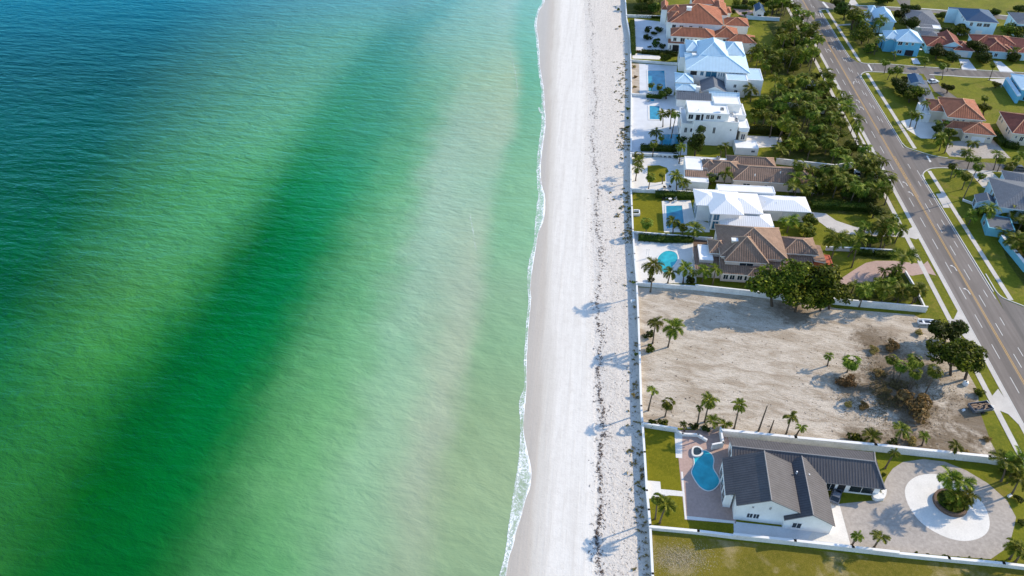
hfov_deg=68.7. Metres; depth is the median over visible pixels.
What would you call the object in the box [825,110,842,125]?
palm tree
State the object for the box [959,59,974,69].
driveway
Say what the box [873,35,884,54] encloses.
palm tree
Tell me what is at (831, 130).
palm tree
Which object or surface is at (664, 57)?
broadleaf tree
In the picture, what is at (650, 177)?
fan palm
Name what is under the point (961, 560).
garden wall
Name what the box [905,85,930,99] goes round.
broadleaf tree
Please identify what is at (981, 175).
fan palm
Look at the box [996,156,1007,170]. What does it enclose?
fan palm
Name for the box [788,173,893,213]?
garden bed
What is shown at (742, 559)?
field
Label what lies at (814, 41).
palm tree
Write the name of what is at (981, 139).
garage door
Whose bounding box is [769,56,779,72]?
fan palm
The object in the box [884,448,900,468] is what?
palm tree
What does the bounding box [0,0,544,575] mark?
sea
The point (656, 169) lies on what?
lawn
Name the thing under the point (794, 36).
palm tree
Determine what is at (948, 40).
maroon ranch house
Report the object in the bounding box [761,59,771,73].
palm tree
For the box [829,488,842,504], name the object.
parked car
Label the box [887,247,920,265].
palm tree
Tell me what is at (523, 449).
foam
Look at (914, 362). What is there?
fan palm
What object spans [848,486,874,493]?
window
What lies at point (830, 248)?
garden wall
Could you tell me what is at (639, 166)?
palm tree
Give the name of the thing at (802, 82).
fan palm
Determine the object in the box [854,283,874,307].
palm tree
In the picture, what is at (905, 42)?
blue cottage
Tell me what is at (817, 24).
palm tree
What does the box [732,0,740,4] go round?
broadleaf tree
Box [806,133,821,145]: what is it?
palm tree
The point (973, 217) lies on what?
young palm
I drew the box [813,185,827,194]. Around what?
garden tree
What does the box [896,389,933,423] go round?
dry bush
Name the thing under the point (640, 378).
sea wall
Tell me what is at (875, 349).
dry bush
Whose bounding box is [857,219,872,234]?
palm tree
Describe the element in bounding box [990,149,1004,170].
palm tree
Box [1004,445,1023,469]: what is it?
palm tree
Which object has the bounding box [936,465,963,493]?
palm tree
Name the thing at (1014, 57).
broadleaf tree
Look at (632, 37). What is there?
hedge
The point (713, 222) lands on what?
window
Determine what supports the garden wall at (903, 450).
on the ground at (976, 89)
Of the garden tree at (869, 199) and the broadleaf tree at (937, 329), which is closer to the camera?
the broadleaf tree at (937, 329)
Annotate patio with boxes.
[634,235,695,283]
[679,430,735,522]
[693,236,711,247]
[746,135,781,147]
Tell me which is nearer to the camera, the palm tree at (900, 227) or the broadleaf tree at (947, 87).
the palm tree at (900, 227)
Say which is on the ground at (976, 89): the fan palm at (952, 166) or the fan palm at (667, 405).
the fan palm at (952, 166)
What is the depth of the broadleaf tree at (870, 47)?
317.80 m
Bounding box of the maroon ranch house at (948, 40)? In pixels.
[918,30,974,57]
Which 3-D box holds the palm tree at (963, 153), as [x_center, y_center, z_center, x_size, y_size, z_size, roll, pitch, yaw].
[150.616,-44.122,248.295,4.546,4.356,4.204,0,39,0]
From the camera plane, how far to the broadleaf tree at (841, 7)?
348.44 m
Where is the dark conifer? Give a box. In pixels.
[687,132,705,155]
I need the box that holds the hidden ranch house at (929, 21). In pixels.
[903,9,941,32]
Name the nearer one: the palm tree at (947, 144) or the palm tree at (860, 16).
the palm tree at (947, 144)
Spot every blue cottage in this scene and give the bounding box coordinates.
[863,5,895,32]
[877,29,923,56]
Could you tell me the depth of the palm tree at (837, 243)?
199.54 m
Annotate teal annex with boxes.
[981,214,1014,237]
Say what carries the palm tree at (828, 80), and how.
on the garden bed at (818, 155)
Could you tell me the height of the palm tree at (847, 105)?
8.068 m
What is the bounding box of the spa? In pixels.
[691,446,702,456]
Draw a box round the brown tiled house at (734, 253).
[692,224,832,282]
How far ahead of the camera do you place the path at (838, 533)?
140.97 m
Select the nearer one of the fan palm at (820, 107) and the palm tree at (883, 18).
the fan palm at (820, 107)
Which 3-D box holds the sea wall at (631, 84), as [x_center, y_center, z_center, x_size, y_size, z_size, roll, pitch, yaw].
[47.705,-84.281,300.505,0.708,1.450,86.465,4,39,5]
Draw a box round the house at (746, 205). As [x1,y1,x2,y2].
[693,184,811,229]
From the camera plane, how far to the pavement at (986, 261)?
214.47 m
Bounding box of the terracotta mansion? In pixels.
[660,0,756,53]
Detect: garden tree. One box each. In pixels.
[753,99,765,111]
[780,134,788,140]
[780,141,788,152]
[784,107,801,116]
[788,65,799,72]
[796,140,811,151]
[805,86,817,92]
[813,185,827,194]
[821,92,832,98]
[821,117,830,126]
[834,129,847,139]
[840,189,852,198]
[862,194,877,204]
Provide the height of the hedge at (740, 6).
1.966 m
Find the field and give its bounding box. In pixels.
[652,533,1023,575]
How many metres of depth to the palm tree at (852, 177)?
232.32 m
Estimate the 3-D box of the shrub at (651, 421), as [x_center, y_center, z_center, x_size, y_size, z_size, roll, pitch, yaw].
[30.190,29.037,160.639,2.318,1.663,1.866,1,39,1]
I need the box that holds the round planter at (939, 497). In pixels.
[932,488,966,517]
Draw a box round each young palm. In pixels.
[680,420,686,431]
[705,413,719,428]
[717,419,732,428]
[721,142,729,156]
[748,111,760,123]
[861,427,882,442]
[863,280,881,298]
[877,267,891,277]
[910,287,928,302]
[918,430,930,445]
[933,120,950,130]
[963,208,978,224]
[995,226,1009,236]
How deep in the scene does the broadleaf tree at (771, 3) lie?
354.48 m
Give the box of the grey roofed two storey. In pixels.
[1004,12,1023,35]
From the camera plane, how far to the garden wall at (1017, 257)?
206.62 m
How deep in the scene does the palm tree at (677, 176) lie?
231.60 m
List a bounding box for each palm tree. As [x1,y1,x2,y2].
[632,155,643,166]
[632,163,644,180]
[641,256,664,292]
[646,385,658,410]
[647,316,663,343]
[648,127,663,142]
[654,494,677,523]
[657,108,667,126]
[662,318,685,347]
[663,266,679,283]
[666,109,676,128]
[666,215,680,233]
[667,169,683,189]
[671,111,680,137]
[675,142,686,163]
[676,178,690,189]
[677,259,692,283]
[685,220,705,238]
[688,269,696,277]
[696,404,703,424]
[697,263,712,281]
[701,391,719,422]
[709,263,722,284]
[717,166,733,183]
[730,398,747,429]
[742,82,758,101]
[747,47,758,61]
[750,37,758,44]
[753,52,763,67]
[756,44,766,62]
[759,108,771,124]
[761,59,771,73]
[765,119,777,137]
[766,111,778,121]
[767,3,777,16]
[769,72,784,92]
[769,83,785,99]
[770,49,786,61]
[771,34,789,51]
[771,63,784,73]
[771,142,788,157]
[773,94,793,115]
[775,28,791,37]
[775,78,786,87]
[776,110,796,126]
[776,116,792,141]
[777,213,800,232]
[780,33,789,47]
[782,410,798,434]
[783,92,802,107]
[783,180,808,195]
[784,80,795,88]
[784,137,800,155]
[786,20,797,32]
[786,121,800,142]
[786,171,805,192]
[787,17,800,34]
[787,45,802,72]
[789,100,802,111]
[790,13,801,19]
[790,33,800,43]
[793,88,802,106]
[795,30,807,39]
[795,423,807,435]
[797,47,813,67]
[801,9,814,32]
[801,22,815,37]
[803,42,814,49]
[803,74,815,90]
[803,164,818,176]
[804,141,817,154]
[805,102,817,125]
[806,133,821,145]
[806,176,822,195]
[807,46,820,70]
[810,39,823,61]
[810,99,821,109]
[811,21,820,38]
[811,80,827,92]
[811,89,825,99]
[813,116,825,129]
[818,126,831,139]
[819,68,833,79]
[820,95,837,113]
[820,124,837,138]
[820,172,836,194]
[822,78,836,91]
[822,227,849,259]
[823,352,833,365]
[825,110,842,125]
[825,173,840,192]
[826,105,837,114]
[829,146,841,163]
[832,167,848,177]
[833,129,844,139]
[835,117,849,130]
[836,89,845,95]
[836,99,858,119]
[837,154,855,168]
[840,92,853,101]
[840,183,851,197]
[841,174,852,182]
[846,279,862,292]
[847,174,859,182]
[847,246,860,256]
[848,229,867,267]
[849,113,864,132]
[850,530,863,544]
[852,122,864,141]
[852,155,862,168]
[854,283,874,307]
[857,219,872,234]
[858,14,866,22]
[862,11,872,19]
[863,166,880,178]
[865,178,888,199]
[867,24,879,33]
[867,158,881,170]
[867,187,881,198]
[869,215,895,247]
[869,529,891,547]
[872,14,889,33]
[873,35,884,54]
[873,276,884,286]
[874,151,885,164]
[875,284,895,301]
[877,231,894,244]
[878,159,890,177]
[881,178,893,188]
[882,185,893,204]
[882,218,898,248]
[883,277,897,288]
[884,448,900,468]
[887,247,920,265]
[890,263,905,275]
[891,213,902,221]
[891,280,912,302]
[892,420,912,444]
[893,222,908,242]
[900,283,912,296]
[905,109,917,127]
[908,282,927,304]
[911,111,923,128]
[920,99,930,110]
[931,131,948,150]
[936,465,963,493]
[942,139,953,153]
[942,499,957,511]
[943,488,964,505]
[947,439,964,459]
[950,473,976,493]
[955,497,973,510]
[957,486,980,505]
[959,148,974,160]
[965,140,980,148]
[978,202,1001,218]
[988,449,1022,481]
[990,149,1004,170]
[997,206,1015,219]
[1001,458,1022,483]
[1002,230,1023,249]
[1002,537,1023,559]
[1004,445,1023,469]
[1006,46,1021,53]
[1006,467,1023,494]
[1010,541,1023,562]
[1011,151,1023,161]
[1013,216,1023,231]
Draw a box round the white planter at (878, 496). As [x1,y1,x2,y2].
[871,489,886,500]
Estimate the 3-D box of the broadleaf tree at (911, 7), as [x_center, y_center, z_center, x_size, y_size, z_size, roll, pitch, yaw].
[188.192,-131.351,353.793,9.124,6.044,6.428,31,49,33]
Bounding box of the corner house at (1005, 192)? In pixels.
[972,170,1023,223]
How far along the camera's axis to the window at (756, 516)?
141.73 m
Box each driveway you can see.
[811,212,917,238]
[840,261,935,284]
[840,459,1015,558]
[848,0,857,4]
[897,0,909,4]
[911,58,919,63]
[923,73,956,97]
[936,193,949,207]
[952,311,977,344]
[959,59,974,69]
[968,170,999,187]
[988,79,1004,86]
[992,389,1023,426]
[994,61,1013,72]
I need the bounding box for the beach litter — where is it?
[594,13,647,575]
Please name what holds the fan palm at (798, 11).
on the garden bed at (774, 26)
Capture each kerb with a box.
[821,11,849,57]
[852,5,1007,15]
[856,58,1023,72]
[860,75,902,143]
[903,144,947,157]
[921,175,993,291]
[922,167,1000,178]
[929,74,1002,77]
[985,274,1023,305]
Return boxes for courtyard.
[632,157,685,190]
[634,19,667,49]
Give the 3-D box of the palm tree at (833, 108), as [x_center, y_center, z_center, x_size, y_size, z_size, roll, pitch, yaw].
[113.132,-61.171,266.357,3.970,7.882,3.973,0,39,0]
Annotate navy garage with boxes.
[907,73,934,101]
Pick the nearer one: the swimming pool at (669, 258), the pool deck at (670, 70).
the swimming pool at (669, 258)
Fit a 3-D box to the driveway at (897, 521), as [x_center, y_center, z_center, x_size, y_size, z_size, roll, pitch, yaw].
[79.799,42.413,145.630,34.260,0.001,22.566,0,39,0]
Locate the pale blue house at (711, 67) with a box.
[674,37,762,106]
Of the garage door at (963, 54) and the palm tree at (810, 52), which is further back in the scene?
the garage door at (963, 54)
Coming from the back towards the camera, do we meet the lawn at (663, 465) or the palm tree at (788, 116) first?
the palm tree at (788, 116)
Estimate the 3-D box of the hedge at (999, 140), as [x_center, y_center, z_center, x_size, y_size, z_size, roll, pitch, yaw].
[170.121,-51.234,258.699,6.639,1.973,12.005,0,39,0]
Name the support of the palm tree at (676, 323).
on the sandy lot
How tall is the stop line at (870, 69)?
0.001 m
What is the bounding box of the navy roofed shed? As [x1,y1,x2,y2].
[753,2,764,15]
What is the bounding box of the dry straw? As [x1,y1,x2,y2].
[635,538,721,575]
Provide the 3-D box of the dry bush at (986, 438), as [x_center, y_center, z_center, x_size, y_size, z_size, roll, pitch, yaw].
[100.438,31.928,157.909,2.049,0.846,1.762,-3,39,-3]
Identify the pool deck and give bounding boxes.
[632,95,686,154]
[639,64,676,96]
[662,200,709,231]
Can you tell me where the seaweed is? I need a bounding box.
[584,5,610,575]
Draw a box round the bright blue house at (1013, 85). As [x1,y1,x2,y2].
[1003,73,1023,102]
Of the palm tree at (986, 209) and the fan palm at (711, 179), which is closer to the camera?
the palm tree at (986, 209)
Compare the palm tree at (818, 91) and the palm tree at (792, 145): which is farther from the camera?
the palm tree at (818, 91)
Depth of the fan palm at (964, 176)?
232.25 m
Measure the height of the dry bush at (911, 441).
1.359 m
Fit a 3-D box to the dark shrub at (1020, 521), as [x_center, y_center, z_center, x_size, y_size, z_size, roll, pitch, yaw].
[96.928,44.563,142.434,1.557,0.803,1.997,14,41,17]
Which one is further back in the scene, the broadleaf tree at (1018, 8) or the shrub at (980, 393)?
the broadleaf tree at (1018, 8)
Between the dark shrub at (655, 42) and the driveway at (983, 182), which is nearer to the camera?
the driveway at (983, 182)
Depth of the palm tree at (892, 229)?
205.21 m
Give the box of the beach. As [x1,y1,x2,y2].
[506,0,650,575]
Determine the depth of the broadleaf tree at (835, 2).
359.60 m
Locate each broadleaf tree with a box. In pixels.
[633,2,647,12]
[647,2,660,12]
[658,87,671,98]
[659,53,671,61]
[695,125,705,150]
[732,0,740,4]
[744,263,797,306]
[747,0,756,7]
[765,2,780,14]
[768,258,810,291]
[780,286,820,312]
[790,261,842,291]
[798,226,816,237]
[801,213,818,225]
[811,292,834,310]
[814,279,853,309]
[830,0,844,5]
[834,1,851,19]
[846,9,862,29]
[850,25,872,43]
[863,42,878,52]
[865,202,885,217]
[865,234,881,246]
[875,0,886,3]
[891,77,907,87]
[893,8,910,19]
[894,82,913,93]
[897,16,920,29]
[900,3,920,9]
[904,90,917,102]
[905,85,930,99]
[925,336,976,375]
[927,319,966,341]
[928,43,947,58]
[931,125,941,135]
[935,12,946,19]
[940,27,953,32]
[941,83,954,92]
[943,126,957,141]
[944,51,960,62]
[945,323,969,333]
[949,338,967,346]
[950,23,970,36]
[950,340,988,379]
[966,40,989,54]
[975,51,992,63]
[977,103,991,115]
[989,8,1001,15]
[992,81,1002,87]
[999,22,1018,35]
[1006,52,1021,61]
[1008,26,1023,37]
[1013,5,1023,11]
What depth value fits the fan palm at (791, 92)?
280.17 m
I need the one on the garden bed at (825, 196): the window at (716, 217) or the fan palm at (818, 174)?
the fan palm at (818, 174)
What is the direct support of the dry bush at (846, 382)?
on the sandy lot
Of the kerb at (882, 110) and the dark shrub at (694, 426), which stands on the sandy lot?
the dark shrub at (694, 426)
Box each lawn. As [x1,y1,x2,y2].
[632,194,663,231]
[645,429,733,533]
[647,165,668,182]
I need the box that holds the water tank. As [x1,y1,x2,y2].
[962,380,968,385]
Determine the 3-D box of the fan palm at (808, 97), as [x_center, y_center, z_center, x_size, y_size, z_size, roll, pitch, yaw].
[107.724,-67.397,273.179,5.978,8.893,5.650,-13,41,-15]
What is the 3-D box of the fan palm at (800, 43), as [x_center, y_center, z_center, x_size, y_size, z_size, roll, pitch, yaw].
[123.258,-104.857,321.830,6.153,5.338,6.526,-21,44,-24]
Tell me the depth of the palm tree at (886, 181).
229.28 m
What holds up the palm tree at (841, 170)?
on the garden bed at (825, 196)
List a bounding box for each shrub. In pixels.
[642,329,653,337]
[643,34,653,39]
[644,26,651,32]
[645,343,654,352]
[648,419,657,426]
[652,40,659,46]
[654,26,662,31]
[657,419,668,425]
[672,143,677,151]
[676,134,686,142]
[686,275,694,283]
[688,423,698,429]
[701,423,709,431]
[846,432,862,441]
[887,437,898,444]
[888,272,901,280]
[973,388,986,397]
[975,207,988,214]
[999,467,1018,477]
[1013,494,1023,503]
[1017,519,1023,525]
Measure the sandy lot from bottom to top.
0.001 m
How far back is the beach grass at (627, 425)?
214.92 m
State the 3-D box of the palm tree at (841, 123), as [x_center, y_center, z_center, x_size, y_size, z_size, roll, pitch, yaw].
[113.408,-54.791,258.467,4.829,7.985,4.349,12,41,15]
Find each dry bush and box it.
[835,374,856,387]
[844,401,851,407]
[859,400,868,410]
[869,345,878,354]
[873,368,887,376]
[885,338,899,351]
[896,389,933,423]
[902,435,916,446]
[914,329,923,334]
[983,436,992,441]
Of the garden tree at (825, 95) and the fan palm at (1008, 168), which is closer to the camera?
the fan palm at (1008, 168)
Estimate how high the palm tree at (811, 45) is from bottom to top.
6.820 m
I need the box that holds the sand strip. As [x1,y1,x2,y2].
[632,63,639,93]
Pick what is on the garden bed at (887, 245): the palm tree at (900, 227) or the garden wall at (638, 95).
the palm tree at (900, 227)
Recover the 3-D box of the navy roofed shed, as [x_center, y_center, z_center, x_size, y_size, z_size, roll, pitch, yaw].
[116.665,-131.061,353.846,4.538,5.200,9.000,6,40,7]
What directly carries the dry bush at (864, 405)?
on the sandy lot
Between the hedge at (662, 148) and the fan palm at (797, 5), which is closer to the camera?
the hedge at (662, 148)
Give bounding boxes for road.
[793,0,1023,422]
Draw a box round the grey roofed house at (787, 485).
[719,437,885,533]
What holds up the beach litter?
on the beach
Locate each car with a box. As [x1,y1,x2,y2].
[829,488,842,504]
[917,319,936,324]
[927,79,938,83]
[1015,165,1023,170]
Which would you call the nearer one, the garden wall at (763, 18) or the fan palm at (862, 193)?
the fan palm at (862, 193)
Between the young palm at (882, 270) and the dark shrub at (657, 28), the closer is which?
the young palm at (882, 270)
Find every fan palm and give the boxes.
[634,151,643,160]
[640,218,653,231]
[646,172,655,188]
[648,82,654,90]
[650,140,657,156]
[650,492,661,519]
[656,84,662,90]
[661,397,675,416]
[678,223,687,234]
[707,172,716,184]
[758,95,772,110]
[762,62,771,76]
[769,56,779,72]
[780,20,791,30]
[780,39,793,48]
[783,0,792,15]
[783,53,791,66]
[784,88,795,95]
[785,54,799,66]
[786,75,795,86]
[788,131,805,149]
[792,2,801,10]
[792,7,801,15]
[792,159,806,171]
[793,37,803,46]
[795,73,811,89]
[797,21,809,31]
[797,101,815,128]
[798,222,813,236]
[800,183,812,196]
[801,90,816,102]
[803,37,812,44]
[805,109,821,133]
[805,141,818,159]
[806,25,819,38]
[808,122,824,134]
[812,33,825,43]
[812,166,822,176]
[817,104,826,118]
[818,133,838,153]
[818,164,838,176]
[823,72,835,91]
[832,96,840,102]
[832,173,846,197]
[839,146,851,160]
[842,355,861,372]
[845,138,862,155]
[850,180,863,202]
[855,159,870,178]
[856,184,870,201]
[857,144,872,157]
[857,151,878,173]
[858,19,869,28]
[860,228,870,243]
[866,174,880,183]
[877,170,898,185]
[877,210,891,217]
[881,59,890,73]
[885,354,898,378]
[887,67,895,79]
[892,360,909,382]
[894,65,904,77]
[907,353,924,388]
[909,369,922,388]
[921,57,928,66]
[924,363,943,394]
[938,63,946,79]
[947,163,958,177]
[954,168,962,177]
[961,171,973,189]
[962,161,985,199]
[965,155,973,169]
[972,155,981,163]
[977,172,986,180]
[981,95,988,102]
[989,63,996,80]
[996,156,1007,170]
[1003,162,1014,170]
[1009,162,1018,171]
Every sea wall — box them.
[625,0,630,38]
[630,43,631,128]
[630,126,631,187]
[630,188,632,205]
[631,206,634,256]
[634,253,638,319]
[637,317,643,423]
[641,424,650,526]
[649,524,653,575]
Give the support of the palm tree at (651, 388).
on the sandy lot
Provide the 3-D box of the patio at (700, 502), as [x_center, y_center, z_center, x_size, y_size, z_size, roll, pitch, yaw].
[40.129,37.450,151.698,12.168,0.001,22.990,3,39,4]
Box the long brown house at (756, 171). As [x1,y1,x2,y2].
[683,155,817,193]
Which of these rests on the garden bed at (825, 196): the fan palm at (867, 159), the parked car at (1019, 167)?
the fan palm at (867, 159)
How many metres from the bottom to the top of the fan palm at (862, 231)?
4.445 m
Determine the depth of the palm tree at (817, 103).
273.62 m
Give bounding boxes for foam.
[500,0,545,575]
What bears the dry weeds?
on the sandy lot
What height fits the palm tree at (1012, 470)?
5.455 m
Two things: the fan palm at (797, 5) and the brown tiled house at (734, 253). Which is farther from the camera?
the fan palm at (797, 5)
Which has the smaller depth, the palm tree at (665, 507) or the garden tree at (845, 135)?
the palm tree at (665, 507)
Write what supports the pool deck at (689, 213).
on the ground at (976, 89)
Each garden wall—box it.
[626,14,660,17]
[631,59,677,64]
[631,93,646,96]
[631,152,677,156]
[631,188,689,192]
[633,231,712,239]
[637,282,696,289]
[642,422,677,431]
[649,525,735,538]
[676,429,707,441]
[695,284,784,300]
[711,427,724,449]
[722,428,1004,464]
[733,533,899,556]
[746,15,779,20]
[775,158,852,168]
[825,246,893,252]
[834,298,927,312]
[896,552,1023,569]
[905,271,924,305]
[999,235,1023,271]
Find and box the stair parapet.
[633,209,639,215]
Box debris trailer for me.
[967,400,993,413]
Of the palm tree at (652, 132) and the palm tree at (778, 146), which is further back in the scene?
the palm tree at (652, 132)
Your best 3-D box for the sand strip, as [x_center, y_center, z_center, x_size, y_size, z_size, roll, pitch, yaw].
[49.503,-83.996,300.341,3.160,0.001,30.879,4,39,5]
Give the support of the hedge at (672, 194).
on the ground at (976, 89)
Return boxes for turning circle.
[905,474,989,540]
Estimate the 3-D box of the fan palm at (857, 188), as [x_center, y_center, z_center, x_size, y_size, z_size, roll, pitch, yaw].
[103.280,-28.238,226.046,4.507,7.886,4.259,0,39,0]
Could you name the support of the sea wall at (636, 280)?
on the ground at (976, 89)
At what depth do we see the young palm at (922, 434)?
155.50 m
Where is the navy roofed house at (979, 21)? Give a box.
[944,7,998,34]
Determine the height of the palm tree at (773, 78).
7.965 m
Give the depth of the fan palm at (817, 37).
313.67 m
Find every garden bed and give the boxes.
[627,0,662,14]
[757,86,866,168]
[764,7,821,75]
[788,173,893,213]
[843,274,916,300]
[848,29,877,52]
[848,238,896,259]
[999,223,1023,284]
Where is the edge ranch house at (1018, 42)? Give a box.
[1010,37,1023,60]
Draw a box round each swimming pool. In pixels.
[647,70,666,91]
[648,105,660,119]
[656,250,678,273]
[658,134,679,145]
[664,204,685,229]
[691,450,719,490]
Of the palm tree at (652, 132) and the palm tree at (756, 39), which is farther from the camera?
the palm tree at (756, 39)
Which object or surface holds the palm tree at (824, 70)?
on the ground at (976, 89)
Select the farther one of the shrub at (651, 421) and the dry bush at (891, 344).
the dry bush at (891, 344)
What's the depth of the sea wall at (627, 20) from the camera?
348.64 m
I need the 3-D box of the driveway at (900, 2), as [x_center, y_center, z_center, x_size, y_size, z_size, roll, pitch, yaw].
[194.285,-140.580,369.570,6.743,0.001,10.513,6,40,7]
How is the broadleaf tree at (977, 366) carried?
on the sandy lot
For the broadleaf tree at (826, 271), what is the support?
on the ground at (976, 89)
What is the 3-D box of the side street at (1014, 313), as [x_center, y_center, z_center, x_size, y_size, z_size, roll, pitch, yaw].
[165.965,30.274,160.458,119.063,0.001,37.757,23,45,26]
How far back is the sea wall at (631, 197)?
231.38 m
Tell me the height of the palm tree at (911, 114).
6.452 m
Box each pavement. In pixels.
[787,8,1023,466]
[826,10,860,60]
[866,73,916,148]
[928,171,1012,299]
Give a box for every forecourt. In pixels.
[735,9,752,16]
[900,117,937,138]
[946,139,1009,157]
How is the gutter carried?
on the road
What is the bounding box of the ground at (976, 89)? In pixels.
[626,0,1023,570]
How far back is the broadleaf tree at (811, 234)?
213.34 m
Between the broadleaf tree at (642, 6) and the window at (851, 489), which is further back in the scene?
the broadleaf tree at (642, 6)
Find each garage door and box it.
[763,212,778,219]
[956,51,968,57]
[971,136,984,142]
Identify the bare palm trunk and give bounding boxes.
[757,405,767,431]
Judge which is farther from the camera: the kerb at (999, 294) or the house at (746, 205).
the house at (746, 205)
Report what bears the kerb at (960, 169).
on the ground at (976, 89)
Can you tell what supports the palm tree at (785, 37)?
on the garden bed at (774, 26)
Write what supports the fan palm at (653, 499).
on the lawn at (663, 465)
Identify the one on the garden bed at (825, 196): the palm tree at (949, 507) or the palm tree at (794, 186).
the palm tree at (794, 186)
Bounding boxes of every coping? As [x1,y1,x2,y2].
[675,433,681,457]
[681,472,734,523]
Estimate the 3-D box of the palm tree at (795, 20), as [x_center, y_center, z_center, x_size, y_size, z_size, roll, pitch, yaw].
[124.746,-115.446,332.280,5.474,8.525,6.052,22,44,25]
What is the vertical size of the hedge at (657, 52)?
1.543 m
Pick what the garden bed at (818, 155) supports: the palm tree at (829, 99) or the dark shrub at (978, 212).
the palm tree at (829, 99)
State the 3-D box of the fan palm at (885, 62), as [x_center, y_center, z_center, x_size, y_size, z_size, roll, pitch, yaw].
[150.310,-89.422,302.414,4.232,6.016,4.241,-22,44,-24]
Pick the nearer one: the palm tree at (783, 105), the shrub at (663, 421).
the shrub at (663, 421)
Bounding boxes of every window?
[705,71,716,76]
[708,214,712,227]
[711,221,718,228]
[713,214,719,220]
[719,466,722,481]
[720,476,723,492]
[721,488,724,503]
[739,263,753,265]
[746,513,753,517]
[752,513,759,518]
[791,522,802,528]
[826,483,835,489]
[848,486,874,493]
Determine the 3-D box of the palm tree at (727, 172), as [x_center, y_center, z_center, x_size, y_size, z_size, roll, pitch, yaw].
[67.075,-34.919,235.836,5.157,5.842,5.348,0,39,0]
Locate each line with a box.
[792,0,1023,424]
[802,0,1023,383]
[802,6,1022,392]
[819,10,995,298]
[822,2,930,161]
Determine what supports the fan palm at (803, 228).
on the ground at (976, 89)
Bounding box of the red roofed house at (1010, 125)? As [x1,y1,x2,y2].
[996,111,1023,145]
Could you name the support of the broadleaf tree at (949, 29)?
on the ground at (976, 89)
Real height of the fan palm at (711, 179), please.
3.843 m
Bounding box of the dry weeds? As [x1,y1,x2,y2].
[792,326,959,442]
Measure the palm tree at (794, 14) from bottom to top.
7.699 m
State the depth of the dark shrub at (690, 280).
197.72 m
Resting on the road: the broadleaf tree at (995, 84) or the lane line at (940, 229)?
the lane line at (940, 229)
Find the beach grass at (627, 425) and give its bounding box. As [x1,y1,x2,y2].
[609,6,649,575]
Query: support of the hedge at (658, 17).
on the ground at (976, 89)
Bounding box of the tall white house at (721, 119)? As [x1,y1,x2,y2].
[677,96,758,155]
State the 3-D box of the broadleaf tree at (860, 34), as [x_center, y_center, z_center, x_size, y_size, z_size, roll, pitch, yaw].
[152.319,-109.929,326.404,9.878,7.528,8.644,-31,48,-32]
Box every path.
[632,53,660,59]
[647,480,682,498]
[734,522,848,544]
[808,502,849,544]
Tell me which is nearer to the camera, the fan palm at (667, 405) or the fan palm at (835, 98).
the fan palm at (667, 405)
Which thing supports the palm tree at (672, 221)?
on the ground at (976, 89)
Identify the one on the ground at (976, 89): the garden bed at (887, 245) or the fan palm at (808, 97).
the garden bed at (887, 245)
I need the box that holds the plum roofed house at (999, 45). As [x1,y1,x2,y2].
[967,34,1015,58]
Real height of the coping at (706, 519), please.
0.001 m
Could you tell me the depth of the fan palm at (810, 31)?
319.25 m
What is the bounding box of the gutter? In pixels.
[791,0,1023,432]
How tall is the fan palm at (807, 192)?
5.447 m
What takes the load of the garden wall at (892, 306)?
on the ground at (976, 89)
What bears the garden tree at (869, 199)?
on the garden bed at (825, 196)
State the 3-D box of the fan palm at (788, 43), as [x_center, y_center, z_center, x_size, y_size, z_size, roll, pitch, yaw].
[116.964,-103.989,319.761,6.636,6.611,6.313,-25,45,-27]
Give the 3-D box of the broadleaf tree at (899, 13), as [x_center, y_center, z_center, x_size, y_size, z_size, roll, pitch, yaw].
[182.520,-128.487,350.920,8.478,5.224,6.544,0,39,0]
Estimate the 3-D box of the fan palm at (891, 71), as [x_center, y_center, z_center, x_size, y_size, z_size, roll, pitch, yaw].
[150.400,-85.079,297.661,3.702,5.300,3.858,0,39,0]
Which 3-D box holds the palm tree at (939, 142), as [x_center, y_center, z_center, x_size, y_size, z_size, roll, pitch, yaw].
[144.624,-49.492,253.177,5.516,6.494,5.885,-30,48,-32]
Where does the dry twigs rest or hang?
on the sandy lot
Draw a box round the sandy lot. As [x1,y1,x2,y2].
[638,287,995,455]
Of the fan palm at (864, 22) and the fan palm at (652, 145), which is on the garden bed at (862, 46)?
the fan palm at (864, 22)
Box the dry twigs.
[646,303,982,450]
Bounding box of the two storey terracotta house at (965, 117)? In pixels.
[915,96,996,143]
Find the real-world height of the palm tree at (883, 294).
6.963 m
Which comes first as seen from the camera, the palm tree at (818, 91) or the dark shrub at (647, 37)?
the palm tree at (818, 91)
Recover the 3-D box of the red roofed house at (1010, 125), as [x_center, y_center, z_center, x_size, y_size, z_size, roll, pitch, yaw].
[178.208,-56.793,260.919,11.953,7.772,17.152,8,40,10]
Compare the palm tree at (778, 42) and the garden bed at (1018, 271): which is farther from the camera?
the palm tree at (778, 42)
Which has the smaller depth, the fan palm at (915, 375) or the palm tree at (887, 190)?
the fan palm at (915, 375)
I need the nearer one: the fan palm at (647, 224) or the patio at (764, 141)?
the fan palm at (647, 224)
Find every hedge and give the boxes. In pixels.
[629,19,636,54]
[636,13,660,18]
[638,233,693,243]
[640,143,675,152]
[641,48,677,56]
[646,93,661,98]
[655,189,694,199]
[732,3,747,9]
[748,123,785,134]
[810,199,868,211]
[853,247,872,255]
[873,249,894,257]
[993,130,1020,149]
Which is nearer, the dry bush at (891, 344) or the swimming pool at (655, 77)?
the dry bush at (891, 344)
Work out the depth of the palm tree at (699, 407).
157.54 m
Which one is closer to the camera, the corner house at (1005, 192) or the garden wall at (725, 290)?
the garden wall at (725, 290)
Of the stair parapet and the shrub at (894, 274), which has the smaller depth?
the shrub at (894, 274)
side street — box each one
[814,0,1007,19]
[846,51,1023,77]
[904,147,1023,174]
[993,288,1023,341]

